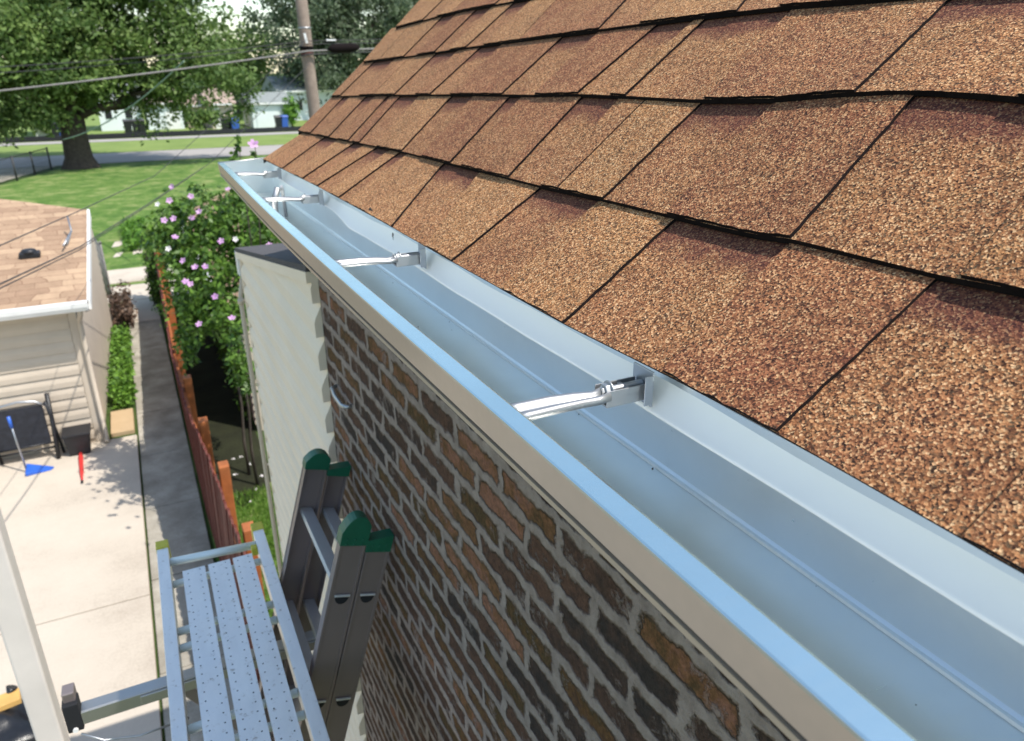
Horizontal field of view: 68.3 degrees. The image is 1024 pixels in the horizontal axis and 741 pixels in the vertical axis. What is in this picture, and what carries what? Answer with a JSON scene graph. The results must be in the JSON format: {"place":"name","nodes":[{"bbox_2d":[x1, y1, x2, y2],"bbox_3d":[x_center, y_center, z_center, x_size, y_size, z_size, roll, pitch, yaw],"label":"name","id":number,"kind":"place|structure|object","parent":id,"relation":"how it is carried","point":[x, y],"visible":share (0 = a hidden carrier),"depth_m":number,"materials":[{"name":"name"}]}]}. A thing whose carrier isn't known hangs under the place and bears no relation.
{"place":"outdoors","nodes":[
{"label":"outdoors","id":0,"kind":"place"},
{"bbox_2d":[0,166,54,181],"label":"side road","id":1,"kind":"structure","parent":0,"point":[12,174],"depth_m":42.33,"materials":[{"name":"grey asphalt"}]},
{"bbox_2d":[0,435,162,740],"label":"patio","id":2,"kind":"structure","parent":0,"point":[79,548],"depth_m":8.39,"materials":[{"name":"concrete"}]},
{"bbox_2d":[0,685,35,740],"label":"rubbish bag","id":3,"kind":"object","parent":2,"relation":"on","point":[15,724],"visible":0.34,"depth_m":6.08,"materials":[{"name":"black plastic"}]},
{"bbox_2d":[0,688,21,711],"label":"timber offcut","id":4,"kind":"object","parent":3,"relation":"on","point":[10,700],"visible":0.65,"depth_m":6.18,"materials":[{"name":"yellow wood"}]},
{"bbox_2d":[6,416,53,475],"bbox_3d":[-6.610,1.000,10.371,0.399,0.842,0.256,-11,24,-24],"label":"dustpan","id":5,"kind":"object","parent":2,"relation":"on","point":[31,469],"visible":1,"depth_m":10.43,"materials":[{"name":"blue plastic"}]},
{"bbox_2d":[0,393,65,464],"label":"patio chair","id":6,"kind":"object","parent":2,"relation":"on","point":[30,427],"visible":1,"depth_m":10.63,"materials":[{"name":"black metal"}]},
{"bbox_2d":[0,509,69,740],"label":"porch post","id":7,"kind":"object","parent":2,"relation":"on","point":[22,642],"depth_m":2.21,"materials":[{"name":"white paint"}]},
{"bbox_2d":[61,423,90,455],"bbox_3d":[-6.310,1.019,10.994,0.370,0.340,0.370,-11,24,-24],"label":"planter box","id":8,"kind":"object","parent":2,"relation":"on","point":[76,439],"visible":1,"depth_m":10.88,"materials":[{"name":"black paint"}]},
{"bbox_2d":[78,452,83,482],"bbox_3d":[-6.027,1.348,10.569,0.064,0.061,0.995,-12,25,-27],"label":"plastic bat","id":9,"kind":"object","parent":2,"relation":"on","point":[81,464],"visible":1,"depth_m":10.55,"materials":[{"name":"red plastic"}]},
{"bbox_2d":[259,448,393,740],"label":"extension ladder","id":10,"kind":"object","parent":2,"relation":"on","point":[353,567],"visible":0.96,"depth_m":1.92,"materials":[{"name":"metal"}]},
{"bbox_2d":[61,630,315,740],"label":"ladder jack","id":11,"kind":"object","parent":10,"relation":"attached to","point":[78,714],"visible":0.65,"depth_m":1.95,"materials":[{"name":"metal"}]},
{"bbox_2d":[155,521,329,740],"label":"work platform","id":12,"kind":"structure","parent":11,"relation":"on","point":[247,713],"depth_m":1.89,"materials":[{"name":"silver metal"}]},
{"bbox_2d":[62,60,184,139],"bbox_3d":[-12.551,-8.219,23.663,0.040,2.618,12.562,-20,29,-40],"label":"service drop","id":13,"kind":"object","parent":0,"point":[166,77],"visible":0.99,"depth_m":22.21,"materials":[{"name":"grey metal"}]},
{"bbox_2d":[0,155,267,296],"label":"lawn","id":14,"kind":"structure","parent":0,"point":[81,189],"depth_m":35.88,"materials":[{"name":"green plant"}]},
{"bbox_2d":[0,147,52,183],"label":"chain link fence","id":15,"kind":"object","parent":14,"relation":"on","point":[31,159],"visible":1,"depth_m":40.33,"materials":[{"name":"metal"}]},
{"bbox_2d":[92,230,111,295],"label":"chain link gate","id":16,"kind":"structure","parent":14,"relation":"on","point":[102,263],"depth_m":17.68,"materials":[{"name":"grey metal"}]},
{"bbox_2d":[112,241,141,256],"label":"paving stones","id":17,"kind":"object","parent":14,"relation":"on","point":[117,243],"visible":0.73,"depth_m":23.60,"materials":[{"name":"stone"}]},
{"bbox_2d":[0,0,264,169],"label":"maple tree","id":18,"kind":"object","parent":14,"relation":"on","point":[33,32],"visible":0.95,"depth_m":41.49,"materials":[{"name":"green plant"}]},
{"bbox_2d":[118,214,148,250],"bbox_3d":[-12.547,-4.628,25.086,1.030,0.627,4.215,-11,24,-24],"label":"weed clump","id":19,"kind":"object","parent":14,"relation":"on","point":[130,239],"visible":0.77,"depth_m":24.28,"materials":[{"name":"green plant"}]},
{"bbox_2d":[295,0,319,118],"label":"utility pole","id":20,"kind":"object","parent":14,"relation":"on","point":[309,70],"visible":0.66,"depth_m":20.09,"materials":[{"name":"brown wood"}]},
{"bbox_2d":[0,170,199,288],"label":"service drop","id":21,"kind":"object","parent":20,"relation":"attached to","point":[85,245],"visible":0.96,"depth_m":7.88,"materials":[{"name":"metal"}]},
{"bbox_2d":[0,38,307,245],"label":"service drop","id":22,"kind":"object","parent":20,"relation":"attached to","point":[137,183],"visible":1,"depth_m":10.71,"materials":[{"name":"metal"}]},
{"bbox_2d":[0,63,309,284],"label":"service drop","id":23,"kind":"object","parent":20,"relation":"attached to","point":[135,211],"visible":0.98,"depth_m":9.45,"materials":[{"name":"metal"}]},
{"bbox_2d":[0,48,373,91],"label":"overhead cable","id":24,"kind":"object","parent":20,"relation":"attached to","point":[39,86],"visible":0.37,"depth_m":18.50,"materials":[{"name":"black rubber"}]},
{"bbox_2d":[0,42,378,72],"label":"overhead cable","id":25,"kind":"object","parent":20,"relation":"attached to","point":[171,59],"visible":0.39,"depth_m":18.50,"materials":[{"name":"metal"}]},
{"bbox_2d":[326,39,359,52],"bbox_3d":[-4.527,-8.710,20.278,0.893,0.335,0.230,-11,24,-24],"label":"cable splice","id":26,"kind":"object","parent":25,"relation":"hanging from","point":[342,47],"visible":1,"depth_m":20.21,"materials":[{"name":"plastic"}]},
{"bbox_2d":[0,39,381,66],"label":"overhead cable","id":27,"kind":"object","parent":20,"relation":"attached to","point":[178,54],"visible":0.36,"depth_m":18.48,"materials":[{"name":"metal"}]},
{"bbox_2d":[258,51,371,58],"bbox_3d":[9.406,-12.215,27.384,36.436,1.630,0.332,-12,25,-26],"label":"overhead cable","id":28,"kind":"object","parent":20,"relation":"attached to","point":[317,54],"visible":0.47,"depth_m":20.03,"materials":[{"name":"metal"}]},
{"bbox_2d":[0,145,282,168],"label":"road","id":29,"kind":"structure","parent":0,"point":[58,160],"depth_m":50.02,"materials":[{"name":"grey asphalt"}]},
{"bbox_2d":[0,73,283,740],"bbox_3d":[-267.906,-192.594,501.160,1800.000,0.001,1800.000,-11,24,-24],"label":"ground","id":30,"kind":"structure","parent":0,"point":[108,420],"depth_m":11.59,"materials":[{"name":"green plant"}]},
{"bbox_2d":[0,199,112,459],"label":"detached garage","id":31,"kind":"structure","parent":30,"relation":"on","point":[54,341],"depth_m":10.87,"materials":[{"name":"beige plastic"}]},
{"bbox_2d":[106,316,133,414],"bbox_3d":[-7.799,-0.303,14.912,0.440,0.001,6.020,-11,24,-24],"label":"garden bed","id":32,"kind":"object","parent":30,"relation":"on","point":[110,405],"visible":0.2,"depth_m":12.66,"materials":[{"name":"soil"}]},
{"bbox_2d":[106,322,138,408],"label":"garden plants","id":33,"kind":"object","parent":32,"relation":"on","point":[121,373],"visible":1,"depth_m":13.61,"materials":[{"name":"green plant"}]},
{"bbox_2d":[106,279,138,328],"bbox_3d":[-8.733,-1.498,16.869,0.668,0.830,1.766,-11,24,-24],"label":"dry bush","id":34,"kind":"object","parent":32,"relation":"on","point":[120,311],"visible":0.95,"depth_m":16.51,"materials":[{"name":"brown plant"}]},
{"bbox_2d":[110,408,134,436],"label":"edging slab","id":35,"kind":"structure","parent":30,"relation":"on","point":[122,422],"depth_m":11.93,"materials":[{"name":"beige concrete"}]},
{"bbox_2d":[182,190,277,430],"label":"flowering bush","id":36,"kind":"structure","parent":30,"relation":"on","point":[252,410],"depth_m":11.66,"materials":[{"name":"green plant"}]},
{"bbox_2d":[210,328,251,419],"bbox_3d":[-5.026,-0.731,13.191,0.463,2.079,4.257,-11,24,-24],"label":"ivy","id":37,"kind":"object","parent":36,"relation":"attached to","point":[222,354],"visible":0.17,"depth_m":12.83,"materials":[{"name":"green plant"}]},
{"bbox_2d":[131,298,160,321],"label":"path end","id":38,"kind":"structure","parent":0,"point":[145,311],"depth_m":17.60,"materials":[{"name":"concrete"}]},
{"bbox_2d":[107,264,188,303],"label":"alley pavement","id":39,"kind":"structure","parent":0,"point":[138,291],"depth_m":20.21,"materials":[{"name":"concrete"}]},
{"bbox_2d":[0,131,297,145],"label":"pavement","id":40,"kind":"structure","parent":0,"point":[133,139],"depth_m":62.98,"materials":[{"name":"grey concrete"}]},
{"bbox_2d":[0,134,298,157],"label":"verge","id":41,"kind":"structure","parent":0,"point":[136,146],"depth_m":57.17,"materials":[{"name":"green plant"}]},
{"bbox_2d":[0,100,307,143],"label":"yards","id":42,"kind":"structure","parent":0,"point":[90,124],"depth_m":72.84,"materials":[{"name":"green plant"}]},
{"bbox_2d":[0,100,43,136],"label":"bush","id":43,"kind":"object","parent":42,"relation":"on","point":[25,122],"visible":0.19,"depth_m":64.02,"materials":[{"name":"green plant"}]},
{"bbox_2d":[30,117,52,135],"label":"bush","id":44,"kind":"object","parent":42,"relation":"on","point":[45,130],"visible":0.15,"depth_m":65.52,"materials":[{"name":"green plant"}]},
{"bbox_2d":[35,105,48,135],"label":"garage","id":45,"kind":"structure","parent":42,"relation":"on","point":[41,133],"depth_m":65.85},
{"bbox_2d":[38,129,48,135],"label":"door","id":46,"kind":"structure","parent":45,"relation":"in","point":[41,133],"depth_m":65.92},
{"bbox_2d":[51,123,59,135],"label":"wheelie bin","id":47,"kind":"object","parent":42,"relation":"on","point":[55,133],"visible":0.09,"depth_m":63.95,"materials":[{"name":"black paint"}]},
{"bbox_2d":[99,81,141,130],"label":"house","id":48,"kind":"structure","parent":42,"relation":"on","point":[114,124],"depth_m":71.49,"materials":[{"name":"white paint"}]},
{"bbox_2d":[105,111,111,118],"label":"window","id":49,"kind":"structure","parent":48,"relation":"in","point":[108,116],"depth_m":71.05,"materials":[{"name":"grey glass"}]},
{"bbox_2d":[125,109,132,117],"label":"window","id":50,"kind":"structure","parent":48,"relation":"in","point":[128,115],"depth_m":71.73,"materials":[{"name":"grey glass"}]},
{"bbox_2d":[122,119,132,132],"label":"wheelie bin","id":51,"kind":"object","parent":42,"relation":"on","point":[127,124],"visible":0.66,"depth_m":67.50,"materials":[{"name":"black paint"}]},
{"bbox_2d":[130,119,139,132],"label":"wheelie bin","id":52,"kind":"object","parent":42,"relation":"on","point":[134,125],"visible":0.49,"depth_m":67.72,"materials":[{"name":"black paint"}]},
{"bbox_2d":[136,119,145,131],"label":"wheelie bin","id":53,"kind":"object","parent":42,"relation":"on","point":[141,127],"visible":0.56,"depth_m":67.94,"materials":[{"name":"black paint"}]},
{"bbox_2d":[0,126,301,142],"bbox_3d":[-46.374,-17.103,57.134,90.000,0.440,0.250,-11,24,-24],"label":"road","id":54,"kind":"structure","parent":42,"relation":"on","point":[161,134],"depth_m":64.73,"materials":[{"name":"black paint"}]},
{"bbox_2d":[181,95,208,127],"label":"garage","id":55,"kind":"structure","parent":42,"relation":"on","point":[198,107],"depth_m":74.39,"materials":[{"name":"white"}]},
{"bbox_2d":[181,107,221,129],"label":"bush","id":56,"kind":"object","parent":42,"relation":"on","point":[199,119],"visible":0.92,"depth_m":68.98,"materials":[{"name":"green plant"}]},
{"bbox_2d":[220,117,228,128],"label":"wheelie bin","id":57,"kind":"object","parent":42,"relation":"on","point":[224,124],"visible":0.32,"depth_m":69.60,"materials":[{"name":"black paint"}]},
{"bbox_2d":[178,1,291,113],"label":"backyard tree","id":58,"kind":"object","parent":42,"relation":"on","point":[261,66],"visible":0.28,"depth_m":94.45,"materials":[{"name":"green plant"}]},
{"bbox_2d":[231,117,238,128],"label":"wheelie bin","id":59,"kind":"object","parent":42,"relation":"on","point":[236,125],"visible":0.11,"depth_m":69.55,"materials":[{"name":"blue plastic"}]},
{"bbox_2d":[273,115,282,126],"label":"wheelie bin","id":60,"kind":"object","parent":42,"relation":"on","point":[278,120],"visible":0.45,"depth_m":71.60,"materials":[{"name":"black paint"}]},
{"bbox_2d":[280,115,287,126],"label":"wheelie bin","id":61,"kind":"object","parent":42,"relation":"on","point":[284,119],"visible":0.56,"depth_m":71.79,"materials":[{"name":"blue plastic"}]},
{"bbox_2d":[282,95,300,126],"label":"young shrub","id":62,"kind":"object","parent":42,"relation":"on","point":[290,110],"visible":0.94,"depth_m":73.89,"materials":[{"name":"green plant"}]},
{"bbox_2d":[261,76,339,119],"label":"house","id":63,"kind":"structure","parent":42,"relation":"on","point":[293,90],"depth_m":84.26,"materials":[{"name":"white paint"}]},
{"bbox_2d":[216,0,418,109],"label":"shade tree","id":64,"kind":"object","parent":42,"relation":"on","point":[335,70],"visible":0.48,"depth_m":82.92,"materials":[{"name":"green plant"}]},
{"bbox_2d":[144,98,184,129],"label":"garage","id":65,"kind":"structure","parent":0,"point":[176,124],"depth_m":72.47,"materials":[{"name":"white"}]},
{"bbox_2d":[164,107,180,128],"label":"door","id":66,"kind":"structure","parent":65,"relation":"in","point":[176,125],"depth_m":72.70,"materials":[{"name":"white"}]},
{"bbox_2d":[129,319,237,740],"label":"path","id":67,"kind":"structure","parent":0,"point":[174,513],"depth_m":10.22,"materials":[{"name":"grey concrete"}]},
{"bbox_2d":[2,0,379,73],"label":"sky","id":68,"kind":"structure","parent":0,"point":[239,3],"materials":[{"name":"white"}]},
{"bbox_2d":[200,88,235,128],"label":"garage","id":69,"kind":"structure","parent":0,"point":[222,106],"depth_m":72.69,"materials":[{"name":"white"}]},
{"bbox_2d":[214,108,221,128],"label":"door","id":70,"kind":"structure","parent":69,"relation":"in","point":[219,124],"depth_m":72.76,"materials":[{"name":"white"}]},
{"bbox_2d":[175,314,270,507],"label":"shaded soil","id":71,"kind":"structure","parent":0,"point":[216,404],"depth_m":12.19,"materials":[{"name":"brown soil"}]},
{"bbox_2d":[136,182,281,485],"bbox_3d":[-3.150,-0.073,8.833,1.789,4.028,3.227,-11,24,-24],"label":"flowering shrub","id":72,"kind":"object","parent":71,"relation":"on","point":[202,307],"visible":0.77,"depth_m":8.51,"materials":[{"name":"green plant"}]},
{"bbox_2d":[154,249,264,684],"bbox_3d":[-5.272,-0.033,12.150,0.350,1.520,14.251,-11,24,-24],"label":"wooden fence","id":73,"kind":"object","parent":71,"relation":"on","point":[218,500],"visible":0.69,"depth_m":8.31,"materials":[{"name":"red wood"}]},
{"bbox_2d":[134,215,163,310],"bbox_3d":[-8.418,-2.487,17.621,0.543,2.103,1.591,-11,24,-24],"label":"fence vine","id":74,"kind":"object","parent":73,"relation":"attached to","point":[151,279],"visible":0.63,"depth_m":17.35,"materials":[{"name":"green plant"}]},
{"bbox_2d":[208,482,282,616],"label":"side yard","id":75,"kind":"structure","parent":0,"point":[270,613],"depth_m":9.32,"materials":[{"name":"green plant"}]},
{"bbox_2d":[228,134,260,245],"bbox_3d":[-2.464,-0.012,7.816,0.301,4.655,0.208,-11,24,-24],"label":"tall flower stem","id":76,"kind":"object","parent":75,"relation":"on","point":[238,138],"visible":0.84,"depth_m":7.01,"materials":[{"name":"green plant"}]},
{"bbox_2d":[237,92,290,127],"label":"garage","id":77,"kind":"structure","parent":0,"point":[266,119],"depth_m":73.63,"materials":[{"name":"white"}]},
{"bbox_2d":[255,106,278,127],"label":"door","id":78,"kind":"structure","parent":77,"relation":"in","point":[266,120],"depth_m":73.52,"materials":[{"name":"white"}]},
{"bbox_2d":[218,0,1023,740],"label":"brick house","id":79,"kind":"structure","parent":0,"point":[744,278],"depth_m":0.76,"materials":[{"name":"brown brick"}]},
{"bbox_2d":[234,243,366,740],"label":"wall","id":80,"kind":"structure","parent":79,"relation":"attached to","point":[278,285],"depth_m":2.90,"materials":[{"name":"beige"}]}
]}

